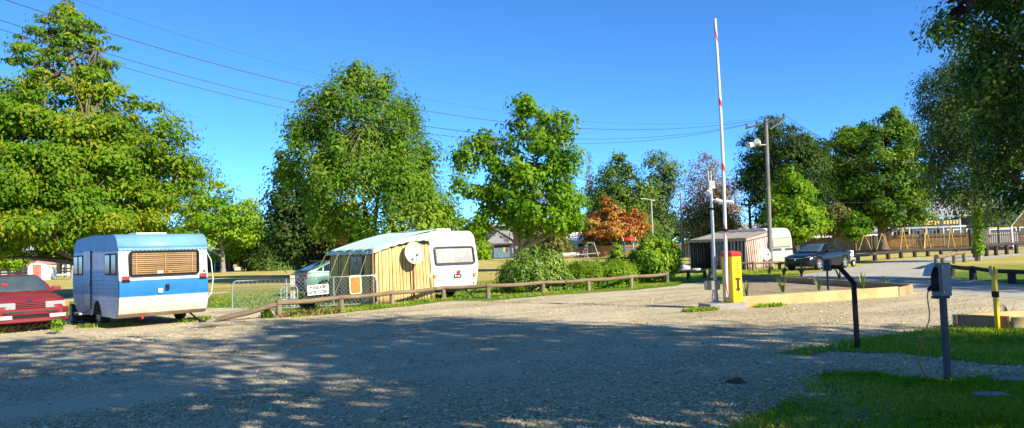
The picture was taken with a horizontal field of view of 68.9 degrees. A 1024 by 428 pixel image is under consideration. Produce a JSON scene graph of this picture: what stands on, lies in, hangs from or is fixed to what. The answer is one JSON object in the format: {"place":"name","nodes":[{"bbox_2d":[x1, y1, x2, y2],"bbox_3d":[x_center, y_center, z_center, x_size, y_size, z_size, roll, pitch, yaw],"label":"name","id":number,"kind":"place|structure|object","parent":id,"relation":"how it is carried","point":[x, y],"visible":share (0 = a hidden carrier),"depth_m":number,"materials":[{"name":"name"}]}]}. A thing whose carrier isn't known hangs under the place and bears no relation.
{"place":"outdoors","nodes":[
{"label":"outdoors","id":0,"kind":"place"},
{"bbox_2d":[23,250,70,275],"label":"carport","id":1,"kind":"object","parent":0,"point":[65,266],"visible":0.08,"depth_m":102.58,"materials":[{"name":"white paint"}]},
{"bbox_2d":[207,243,227,270],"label":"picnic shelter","id":2,"kind":"object","parent":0,"point":[216,266],"visible":0.23,"depth_m":105.35,"materials":[{"name":"paint"}]},
{"bbox_2d":[486,230,513,257],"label":"house","id":3,"kind":"structure","parent":0,"point":[497,238],"depth_m":165.67,"materials":[{"name":"grey tile"}]},
{"bbox_2d":[0,280,1023,427],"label":"gravel yard","id":4,"kind":"structure","parent":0,"point":[144,387],"depth_m":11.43,"materials":[{"name":"beige gravel"}]},
{"bbox_2d":[0,274,68,325],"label":"parked car","id":5,"kind":"object","parent":4,"relation":"on","point":[28,299],"visible":0.94,"depth_m":18.30,"materials":[{"name":"red paint"}]},
{"bbox_2d":[31,317,71,333],"bbox_3d":[-10.598,2.607,17.174,0.804,0.438,0.542,-1,-3,-23],"label":"weed clump","id":6,"kind":"object","parent":4,"relation":"on","point":[56,323],"visible":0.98,"depth_m":17.27,"materials":[{"name":"green plant"}]},
{"bbox_2d":[65,313,110,322],"bbox_3d":[-11.604,2.841,20.346,1.232,0.262,0.351,-1,-3,-8],"label":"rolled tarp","id":7,"kind":"object","parent":4,"relation":"on","point":[83,318],"visible":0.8,"depth_m":20.23,"materials":[{"name":"plastic"}]},
{"bbox_2d":[72,232,213,323],"bbox_3d":[-10.062,1.717,20.001,2.589,2.356,4.190,1,-4,-44],"label":"caravan","id":8,"kind":"object","parent":4,"relation":"on","point":[130,275],"visible":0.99,"depth_m":18.70,"materials":[{"name":"white paint"}]},
{"bbox_2d":[83,251,91,308],"bbox_3d":[-11.204,1.740,19.685,0.060,1.510,0.668,1,-4,-44],"label":"door","id":9,"kind":"structure","parent":8,"relation":"in","point":[87,255],"depth_m":19.64,"materials":[{"name":"blue paint"}]},
{"bbox_2d":[104,254,110,274],"bbox_3d":[-9.986,1.250,18.441,0.030,0.530,0.440,1,-4,-44],"label":"side window","id":10,"kind":"structure","parent":8,"relation":"in","point":[107,257],"depth_m":18.39,"materials":[{"name":"glass"}]},
{"bbox_2d":[111,253,116,274],"bbox_3d":[-9.641,1.222,18.080,0.030,0.530,0.400,1,-4,-44],"label":"side window","id":11,"kind":"structure","parent":8,"relation":"in","point":[113,256],"depth_m":18.02,"materials":[{"name":"glass"}]},
{"bbox_2d":[129,250,199,276],"bbox_3d":[-8.627,1.214,18.585,1.660,0.620,0.078,1,-4,-44],"label":"rear window","id":12,"kind":"structure","parent":8,"relation":"in","point":[157,262],"depth_m":18.55,"materials":[{"name":"black paint"}]},
{"bbox_2d":[0,305,341,333],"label":"dry grass","id":13,"kind":"structure","parent":4,"relation":"on","point":[23,328],"depth_m":18.68,"materials":[{"name":"plant"}]},
{"bbox_2d":[215,272,668,321],"bbox_3d":[-1.000,2.655,25.548,18.298,0.553,1.941,1,-4,-41],"label":"rail fence","id":14,"kind":"object","parent":4,"relation":"on","point":[277,304],"visible":0.91,"depth_m":24.28,"materials":[{"name":"brown wood"}]},
{"bbox_2d":[698,302,747,309],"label":"concrete plinth","id":15,"kind":"structure","parent":4,"relation":"on","point":[728,306],"depth_m":18.10,"materials":[{"name":"beige concrete"}]},
{"bbox_2d":[704,173,733,301],"bbox_3d":[5.176,0.542,18.634,0.820,3.296,0.427,-2,-3,0],"label":"camera pole","id":16,"kind":"object","parent":15,"relation":"on","point":[714,285],"visible":0.91,"depth_m":18.67,"materials":[{"name":"metal"}]},
{"bbox_2d":[720,251,742,302],"bbox_3d":[5.423,1.544,18.433,0.386,1.260,0.364,0,-3,-33],"label":"barrier cabinet","id":17,"kind":"object","parent":15,"relation":"on","point":[735,293],"visible":0.96,"depth_m":18.29,"materials":[{"name":"yellow metal"}]},
{"bbox_2d":[714,18,727,296],"bbox_3d":[5.152,-1.413,18.362,0.156,6.874,0.137,-2,-3,0],"label":"boom barrier","id":18,"kind":"object","parent":17,"relation":"attached to","point":[724,229],"visible":1,"depth_m":18.32,"materials":[{"name":"white metal"}]},
{"bbox_2d":[742,274,912,306],"bbox_3d":[10.029,2.351,24.766,4.818,0.270,14.341,-3,-3,16],"label":"garden bed","id":19,"kind":"object","parent":4,"relation":"on","point":[763,289],"visible":0.77,"depth_m":22.28,"materials":[{"name":"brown wood"}]},
{"bbox_2d":[772,321,1023,366],"bbox_3d":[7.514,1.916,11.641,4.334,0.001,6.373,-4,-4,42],"label":"grass verge","id":20,"kind":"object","parent":4,"relation":"on","point":[859,350],"depth_m":10.66,"materials":[{"name":"plant"}]},
{"bbox_2d":[822,259,859,347],"bbox_3d":[4.818,1.345,10.934,0.497,1.369,0.160,-2,-3,0],"label":"intercom post","id":21,"kind":"object","parent":20,"relation":"on","point":[828,265],"visible":0.81,"depth_m":10.92,"materials":[{"name":"black metal"}]},
{"bbox_2d":[952,310,1023,328],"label":"garden bed","id":22,"kind":"object","parent":20,"relation":"on","point":[986,319],"visible":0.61,"depth_m":12.75,"materials":[{"name":"brown wood"}]},
{"bbox_2d":[989,266,1000,329],"bbox_3d":[8.072,1.433,12.482,0.098,1.136,0.110,-1,-3,-10],"label":"marker post","id":23,"kind":"object","parent":20,"relation":"on","point":[993,271],"visible":0.88,"depth_m":12.46,"materials":[{"name":"yellow metal"}]},
{"bbox_2d":[0,0,1023,243],"label":"sky","id":24,"kind":"structure","parent":0,"point":[825,65],"materials":[{"name":"blue"}]},
{"bbox_2d":[44,245,1023,315],"bbox_3d":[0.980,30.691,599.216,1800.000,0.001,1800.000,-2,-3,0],"label":"lawn","id":25,"kind":"structure","parent":0,"point":[222,282],"depth_m":43.41,"materials":[{"name":"green plant"}]},
{"bbox_2d":[0,247,31,273],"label":"tree","id":26,"kind":"object","parent":25,"relation":"on","point":[15,264],"visible":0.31,"depth_m":71.59,"materials":[{"name":"green plant"}]},
{"bbox_2d":[0,267,70,276],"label":"post rail fence","id":27,"kind":"object","parent":25,"relation":"on","point":[63,271],"visible":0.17,"depth_m":93.75,"materials":[{"name":"white paint"}]},
{"bbox_2d":[27,261,57,279],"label":"garden shed","id":28,"kind":"structure","parent":25,"relation":"on","point":[44,270],"depth_m":81.04,"materials":[{"name":"paint"}]},
{"bbox_2d":[0,0,230,266],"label":"oak tree","id":29,"kind":"object","parent":25,"relation":"on","point":[70,177],"visible":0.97,"depth_m":33.94,"materials":[{"name":"green plant"}]},
{"bbox_2d":[170,178,269,272],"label":"lime tree","id":30,"kind":"object","parent":25,"relation":"on","point":[216,226],"visible":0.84,"depth_m":89.81,"materials":[{"name":"green plant"}]},
{"bbox_2d":[208,242,252,270],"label":"slim tree","id":31,"kind":"object","parent":25,"relation":"on","point":[230,256],"visible":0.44,"depth_m":97.50,"materials":[{"name":"green plant"}]},
{"bbox_2d":[230,240,257,270],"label":"dark shrub","id":32,"kind":"object","parent":25,"relation":"on","point":[243,265],"visible":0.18,"depth_m":97.64,"materials":[{"name":"green plant"}]},
{"bbox_2d":[240,226,308,271],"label":"cypress bush","id":33,"kind":"object","parent":25,"relation":"on","point":[260,264],"visible":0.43,"depth_m":93.69,"materials":[{"name":"green plant"}]},
{"bbox_2d":[290,275,294,308],"bbox_3d":[-6.881,2.460,23.418,0.160,1.080,0.145,-1,-3,-20],"label":"gate post","id":34,"kind":"object","parent":25,"relation":"on","point":[292,293],"visible":0.55,"depth_m":23.36,"materials":[{"name":"white paint"}]},
{"bbox_2d":[252,146,340,272],"bbox_3d":[-16.938,-0.228,62.213,9.366,10.889,8.030,-2,-3,0],"label":"dark tree","id":35,"kind":"object","parent":25,"relation":"on","point":[289,233],"visible":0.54,"depth_m":60.26,"materials":[{"name":"green plant"}]},
{"bbox_2d":[231,275,377,312],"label":"chain-link gate","id":36,"kind":"structure","parent":25,"relation":"on","point":[232,290],"depth_m":22.32,"materials":[{"name":"metal"}]},
{"bbox_2d":[307,284,328,295],"bbox_3d":[-5.856,2.284,22.544,0.633,0.330,0.016,-1,-3,-20],"label":"warning sign","id":37,"kind":"object","parent":36,"relation":"attached to","point":[317,289],"visible":1,"depth_m":22.54,"materials":[{"name":"white paint"}]},
{"bbox_2d":[349,275,361,293],"bbox_3d":[-4.804,2.169,22.928,0.386,0.588,0.027,-1,-3,-20],"label":"sign","id":38,"kind":"object","parent":36,"relation":"hanging from","point":[355,284],"visible":1,"depth_m":22.92,"materials":[{"name":"orange plastic"}]},
{"bbox_2d":[296,295,320,309],"bbox_3d":[-5.753,2.577,21.101,0.696,0.572,0.770,-2,-3,0],"label":"weed clump","id":39,"kind":"object","parent":25,"relation":"on","point":[308,306],"visible":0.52,"depth_m":21.02,"materials":[{"name":"green plant"}]},
{"bbox_2d":[305,228,349,263],"bbox_3d":[-13.733,2.904,58.074,4.689,4.118,4.530,-3,-3,26],"label":"purple shrub","id":40,"kind":"object","parent":25,"relation":"on","point":[315,255],"visible":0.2,"depth_m":56.97,"materials":[{"name":"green plant"}]},
{"bbox_2d":[292,260,375,295],"bbox_3d":[-6.994,2.619,31.303,4.160,1.454,2.040,0,-3,-37],"label":"parked car","id":41,"kind":"object","parent":25,"relation":"on","point":[305,272],"visible":0.24,"depth_m":29.92,"materials":[{"name":"green paint"}]},
{"bbox_2d":[269,56,469,258],"bbox_3d":[-8.954,-2.890,47.072,11.222,14.282,11.520,1,-4,-41],"label":"ash tree","id":42,"kind":"object","parent":25,"relation":"on","point":[396,173],"visible":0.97,"depth_m":45.21,"materials":[{"name":"green plant"}]},
{"bbox_2d":[306,230,434,304],"bbox_3d":[-4.896,1.810,25.703,3.475,2.393,3.812,0,-4,-39],"label":"awning","id":43,"kind":"object","parent":25,"relation":"on","point":[394,268],"visible":0.81,"depth_m":24.76,"materials":[{"name":"yellow fabric"}]},
{"bbox_2d":[351,257,362,274],"bbox_3d":[-5.156,1.730,24.791,0.049,0.620,0.800,0,-4,-39],"label":"vinyl window","id":44,"kind":"structure","parent":43,"relation":"in","point":[356,262],"depth_m":24.77,"materials":[{"name":"white paint"}]},
{"bbox_2d":[405,241,424,300],"bbox_3d":[-3.179,1.918,24.475,0.614,2.048,0.451,-2,-3,0],"label":"satellite dish","id":45,"kind":"object","parent":25,"relation":"on","point":[414,252],"visible":0.99,"depth_m":24.61,"materials":[{"name":"metal"}]},
{"bbox_2d":[391,229,477,295],"bbox_3d":[-3.002,1.796,27.209,2.005,2.445,3.821,0,-4,-39],"label":"caravan","id":46,"kind":"object","parent":25,"relation":"on","point":[453,258],"visible":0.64,"depth_m":25.98,"materials":[{"name":"plastic"}]},
{"bbox_2d":[433,246,474,264],"bbox_3d":[-1.990,1.438,25.920,1.660,0.642,0.172,0,-4,-39],"label":"end window","id":47,"kind":"structure","parent":46,"relation":"in","point":[444,255],"depth_m":25.90,"materials":[{"name":"glass"}]},
{"bbox_2d":[75,269,798,328],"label":"tufty grass","id":48,"kind":"structure","parent":25,"relation":"on","point":[686,309],"depth_m":18.86,"materials":[{"name":"green plant"}]},
{"bbox_2d":[475,236,495,259],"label":"yellow bush","id":49,"kind":"object","parent":25,"relation":"on","point":[483,250],"visible":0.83,"depth_m":133.80,"materials":[{"name":"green plant"}]},
{"bbox_2d":[291,280,693,317],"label":"verge grass","id":50,"kind":"structure","parent":25,"relation":"on","point":[399,303],"depth_m":25.28,"materials":[{"name":"green plant"}]},
{"bbox_2d":[487,243,512,258],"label":"sports hut","id":51,"kind":"object","parent":25,"relation":"on","point":[501,251],"visible":0.9,"depth_m":147.93,"materials":[{"name":"stone"}]},
{"bbox_2d":[440,92,594,262],"bbox_3d":[0.479,-2.513,58.235,11.926,14.026,8.409,-2,-3,0],"label":"sycamore tree","id":52,"kind":"object","parent":25,"relation":"on","point":[526,210],"visible":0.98,"depth_m":57.15,"materials":[{"name":"green plant"}]},
{"bbox_2d":[490,244,577,292],"bbox_3d":[0.843,2.205,28.535,3.600,2.100,2.920,-2,-3,0],"label":"rhododendron bush","id":53,"kind":"object","parent":25,"relation":"on","point":[546,265],"visible":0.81,"depth_m":27.78,"materials":[{"name":"green plant"}]},
{"bbox_2d":[533,225,572,257],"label":"drooping tree","id":54,"kind":"object","parent":25,"relation":"on","point":[553,243],"visible":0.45,"depth_m":96.54,"materials":[{"name":"green plant"}]},
{"bbox_2d":[165,186,970,255],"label":"distant wood","id":55,"kind":"object","parent":25,"relation":"on","point":[678,238],"visible":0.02,"depth_m":245.94,"materials":[{"name":"green plant"}]},
{"bbox_2d":[580,152,594,245],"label":"poplar tree","id":56,"kind":"object","parent":25,"relation":"on","point":[589,177],"visible":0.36,"depth_m":150.39,"materials":[{"name":"green plant"}]},
{"bbox_2d":[563,256,640,287],"bbox_3d":[3.540,2.406,30.151,3.423,1.456,2.156,-2,-3,0],"label":"hedge","id":57,"kind":"object","parent":25,"relation":"on","point":[602,269],"visible":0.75,"depth_m":29.61,"materials":[{"name":"green plant"}]},
{"bbox_2d":[575,194,654,256],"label":"maple tree","id":58,"kind":"object","parent":25,"relation":"on","point":[611,223],"visible":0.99,"depth_m":125.35,"materials":[{"name":"orange plant"}]},
{"bbox_2d":[604,243,628,267],"bbox_3d":[4.649,2.174,32.940,1.270,1.860,1.118,-4,-4,37],"label":"young shrub","id":59,"kind":"object","parent":25,"relation":"on","point":[616,253],"visible":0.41,"depth_m":32.82,"materials":[{"name":"green plant"}]},
{"bbox_2d":[579,149,669,251],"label":"elm tree","id":60,"kind":"object","parent":25,"relation":"on","point":[619,194],"visible":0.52,"depth_m":140.59,"materials":[{"name":"green plant"}]},
{"bbox_2d":[562,243,689,257],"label":"paling fence","id":61,"kind":"object","parent":25,"relation":"on","point":[603,251],"visible":0.41,"depth_m":125.89,"materials":[{"name":"brown wood"}]},
{"bbox_2d":[623,235,685,282],"bbox_3d":[6.142,1.968,32.306,2.386,2.152,2.591,0,-3,-26],"label":"camellia bush","id":62,"kind":"object","parent":25,"relation":"on","point":[655,254],"visible":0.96,"depth_m":31.61,"materials":[{"name":"green plant"}]},
{"bbox_2d":[634,149,691,238],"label":"gum tree","id":63,"kind":"object","parent":25,"relation":"on","point":[666,192],"visible":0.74,"depth_m":144.80,"materials":[{"name":"green plant"}]},
{"bbox_2d":[676,193,684,256],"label":"lamp post","id":64,"kind":"object","parent":25,"relation":"on","point":[682,236],"visible":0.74,"depth_m":99.85,"materials":[{"name":"metal"}]},
{"bbox_2d":[670,270,706,278],"bbox_3d":[8.309,2.862,35.206,1.811,0.485,0.504,-2,-3,0],"label":"rail fence","id":65,"kind":"object","parent":25,"relation":"on","point":[687,272],"visible":0.68,"depth_m":35.13,"materials":[{"name":"brown wood"}]},
{"bbox_2d":[660,148,752,239],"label":"brown tree","id":66,"kind":"object","parent":25,"relation":"on","point":[688,208],"visible":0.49,"depth_m":101.50,"materials":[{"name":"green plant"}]},
{"bbox_2d":[676,200,752,244],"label":"yellowing shrub","id":67,"kind":"object","parent":25,"relation":"on","point":[702,224],"visible":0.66,"depth_m":95.32,"materials":[{"name":"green plant"}]},
{"bbox_2d":[687,229,774,268],"bbox_3d":[13.980,2.287,47.722,2.663,2.373,4.973,0,-3,-32],"label":"awning","id":68,"kind":"object","parent":25,"relation":"on","point":[748,245],"visible":0.66,"depth_m":46.81,"materials":[{"name":"white fabric"}]},
{"bbox_2d":[716,228,791,262],"bbox_3d":[15.671,2.231,48.792,2.100,2.480,4.740,0,-3,-32],"label":"caravan","id":69,"kind":"object","parent":25,"relation":"on","point":[781,243],"visible":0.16,"depth_m":46.95,"materials":[{"name":"plastic"}]},
{"bbox_2d":[772,237,789,247],"bbox_3d":[16.881,1.776,46.836,1.700,0.620,0.068,0,-3,-32],"label":"end window","id":70,"kind":"structure","parent":69,"relation":"in","point":[778,241],"depth_m":46.81,"materials":[{"name":"glass"}]},
{"bbox_2d":[741,260,781,269],"bbox_3d":[14.036,2.948,42.090,3.001,0.615,0.829,-1,-3,-15],"label":"rail fence","id":71,"kind":"object","parent":25,"relation":"on","point":[769,263],"visible":0.69,"depth_m":41.88,"materials":[{"name":"brown wood"}]},
{"bbox_2d":[745,113,784,269],"bbox_3d":[14.700,-1.247,42.940,2.270,9.122,1.455,-3,-3,22],"label":"power pole","id":72,"kind":"object","parent":25,"relation":"on","point":[757,142],"visible":0.97,"depth_m":43.37,"materials":[{"name":"wood"}]},
{"bbox_2d":[1,29,742,143],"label":"overhead wire","id":73,"kind":"object","parent":72,"relation":"attached to","point":[330,117],"visible":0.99,"depth_m":29.81,"materials":[{"name":"black metal"}]},
{"bbox_2d":[1,20,753,138],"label":"overhead wire","id":74,"kind":"object","parent":72,"relation":"attached to","point":[310,105],"visible":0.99,"depth_m":28.63,"materials":[{"name":"black metal"}]},
{"bbox_2d":[6,0,771,129],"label":"overhead wire","id":75,"kind":"object","parent":72,"relation":"attached to","point":[338,93],"visible":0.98,"depth_m":28.56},
{"bbox_2d":[76,0,782,124],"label":"overhead wire","id":76,"kind":"object","parent":72,"relation":"attached to","point":[360,84],"visible":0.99,"depth_m":28.83,"materials":[{"name":"black metal"}]},
{"bbox_2d":[759,247,770,269],"bbox_3d":[14.622,2.577,43.040,0.631,1.398,0.545,-3,-3,23],"label":"satellite dish","id":77,"kind":"object","parent":25,"relation":"on","point":[765,253],"visible":0.98,"depth_m":43.14,"materials":[{"name":"metal"}]},
{"bbox_2d":[726,113,841,228],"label":"tree","id":78,"kind":"object","parent":25,"relation":"on","point":[791,152],"visible":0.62,"depth_m":86.29,"materials":[{"name":"green plant"}]},
{"bbox_2d":[754,167,835,250],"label":"beech tree","id":79,"kind":"object","parent":25,"relation":"on","point":[795,212],"visible":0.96,"depth_m":68.79,"materials":[{"name":"green plant"}]},
{"bbox_2d":[784,243,850,269],"bbox_3d":[17.272,2.381,42.198,4.582,1.438,2.140,0,-4,-38],"label":"parked car","id":80,"kind":"object","parent":25,"relation":"on","point":[811,255],"visible":0.98,"depth_m":41.42,"materials":[{"name":"black paint"}]},
{"bbox_2d":[823,201,850,244],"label":"olive tree","id":81,"kind":"object","parent":25,"relation":"on","point":[838,214],"visible":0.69,"depth_m":81.50,"materials":[{"name":"green plant"}]},
{"bbox_2d":[800,137,900,236],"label":"dark tree","id":82,"kind":"object","parent":25,"relation":"on","point":[828,200],"visible":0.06,"depth_m":107.47,"materials":[{"name":"green plant"}]},
{"bbox_2d":[835,211,874,253],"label":"clipped tree","id":83,"kind":"object","parent":25,"relation":"on","point":[854,226],"visible":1,"depth_m":79.39,"materials":[{"name":"green plant"}]},
{"bbox_2d":[813,106,949,249],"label":"elm tree","id":84,"kind":"object","parent":25,"relation":"on","point":[854,182],"visible":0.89,"depth_m":94.55,"materials":[{"name":"green plant"}]},
{"bbox_2d":[792,232,973,252],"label":"paling fence","id":85,"kind":"object","parent":25,"relation":"on","point":[846,243],"visible":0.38,"depth_m":96.02,"materials":[{"name":"brown wood"}]},
{"bbox_2d":[873,246,972,260],"bbox_3d":[33.641,3.159,60.876,19.574,0.774,0.994,0,-4,-40],"label":"rail fence","id":86,"kind":"object","parent":25,"relation":"on","point":[914,251],"visible":0.85,"depth_m":60.41,"materials":[{"name":"brown wood"}]},
{"bbox_2d":[853,246,1013,252],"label":"edging beam","id":87,"kind":"structure","parent":25,"relation":"on","point":[872,251],"depth_m":77.07,"materials":[{"name":"brown wood"}]},
{"bbox_2d":[934,251,966,263],"bbox_3d":[24.178,2.499,41.276,0.483,0.787,10.513,-4,-4,38],"label":"rail fence","id":88,"kind":"object","parent":25,"relation":"on","point":[942,257],"visible":0.84,"depth_m":42.71,"materials":[{"name":"brown wood"}]},
{"bbox_2d":[942,0,980,19],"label":"plum tree","id":89,"kind":"object","parent":25,"relation":"on","point":[958,9],"visible":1,"depth_m":4.65,"materials":[{"name":"purple plant"}]},
{"bbox_2d":[901,30,1023,260],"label":"birch tree","id":90,"kind":"object","parent":25,"relation":"on","point":[940,135],"visible":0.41,"depth_m":47.24,"materials":[{"name":"green plant"}]},
{"bbox_2d":[964,203,989,260],"bbox_3d":[29.125,1.116,46.677,1.067,3.645,1.081,-1,-3,-8],"label":"ivy plant","id":91,"kind":"object","parent":90,"relation":"attached to","point":[978,234],"visible":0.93,"depth_m":46.51,"materials":[{"name":"green plant"}]},
{"bbox_2d":[909,0,1023,214],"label":"broadleaf tree","id":92,"kind":"object","parent":25,"relation":"on","point":[995,81],"visible":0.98,"depth_m":25.49,"materials":[{"name":"green plant"}]},
{"bbox_2d":[950,264,1023,283],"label":"rail fence","id":93,"kind":"object","parent":25,"relation":"on","point":[1011,275],"visible":0.83,"depth_m":26.33,"materials":[{"name":"brown wood"}]},
{"bbox_2d":[972,242,1023,257],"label":"rail fence","id":94,"kind":"object","parent":25,"relation":"on","point":[1004,244],"visible":0.71,"depth_m":58.38,"materials":[{"name":"brown wood"}]},
{"bbox_2d":[984,231,1023,246],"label":"paling fence","id":95,"kind":"object","parent":25,"relation":"on","point":[1005,237],"visible":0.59,"depth_m":92.85,"materials":[{"name":"white wood"}]},
{"bbox_2d":[567,232,597,253],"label":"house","id":96,"kind":"structure","parent":0,"point":[577,244],"depth_m":161.02,"materials":[{"name":"white brick"}]},
{"bbox_2d":[621,237,635,255],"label":"play tower","id":97,"kind":"structure","parent":0,"point":[624,239],"depth_m":117.24,"materials":[{"name":"red paint"}]},
{"bbox_2d":[730,224,877,244],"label":"house","id":98,"kind":"structure","parent":0,"point":[875,230],"depth_m":120.41,"materials":[{"name":"white paint"}]},
{"bbox_2d":[643,367,1023,427],"bbox_3d":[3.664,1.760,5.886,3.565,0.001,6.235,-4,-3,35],"label":"grass lawn","id":99,"kind":"structure","parent":0,"point":[850,406],"depth_m":7.15,"materials":[{"name":"plant"}]},
{"bbox_2d":[922,263,951,378],"bbox_3d":[4.786,1.208,8.377,0.283,1.315,0.172,-1,-3,-13],"label":"power post","id":100,"kind":"object","parent":99,"relation":"on","point":[940,287],"visible":0.89,"depth_m":8.36,"materials":[{"name":"grey metal"}]},
{"bbox_2d":[918,290,951,380],"bbox_3d":[4.693,1.345,8.296,0.341,1.005,0.151,-3,-3,29],"label":"extension lead","id":101,"kind":"object","parent":100,"relation":"hanging from","point":[924,335],"visible":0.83,"depth_m":8.31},
{"bbox_2d":[970,391,1009,397],"bbox_3d":[4.672,1.778,7.295,0.300,0.060,0.160,-2,-3,6],"label":"concrete cover","id":102,"kind":"object","parent":99,"relation":"on","point":[979,394],"visible":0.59,"depth_m":7.26,"materials":[{"name":"grey concrete"}]},
{"bbox_2d":[989,376,1023,382],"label":"concrete cover","id":103,"kind":"object","parent":99,"relation":"on","point":[1000,378],"visible":0.53,"depth_m":8.03,"materials":[{"name":"grey concrete"}]},
{"bbox_2d":[798,253,1023,298],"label":"gravel road","id":104,"kind":"structure","parent":0,"point":[911,271],"depth_m":31.18,"materials":[{"name":"grey gravel"}]},
{"bbox_2d":[858,248,1023,253],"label":"play sand","id":105,"kind":"structure","parent":0,"point":[949,251],"depth_m":79.85,"materials":[{"name":"beige sand"}]},
{"bbox_2d":[900,225,954,248],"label":"swing set","id":106,"kind":"object","parent":105,"relation":"on","point":[925,236],"visible":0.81,"depth_m":82.92,"materials":[{"name":"yellow paint"}]},
{"bbox_2d":[966,208,1023,248],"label":"picnic shelter","id":107,"kind":"object","parent":105,"relation":"on","point":[1019,222],"visible":0.45,"depth_m":85.42,"materials":[{"name":"white metal"}]},
{"bbox_2d":[877,199,1023,245],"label":"hall building","id":108,"kind":"structure","parent":0,"point":[957,225],"depth_m":126.40,"materials":[{"name":"grey metal"}]},
{"bbox_2d":[981,227,1017,243],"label":"caravan","id":109,"kind":"object","parent":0,"point":[1001,229],"visible":0.14,"depth_m":111.02,"materials":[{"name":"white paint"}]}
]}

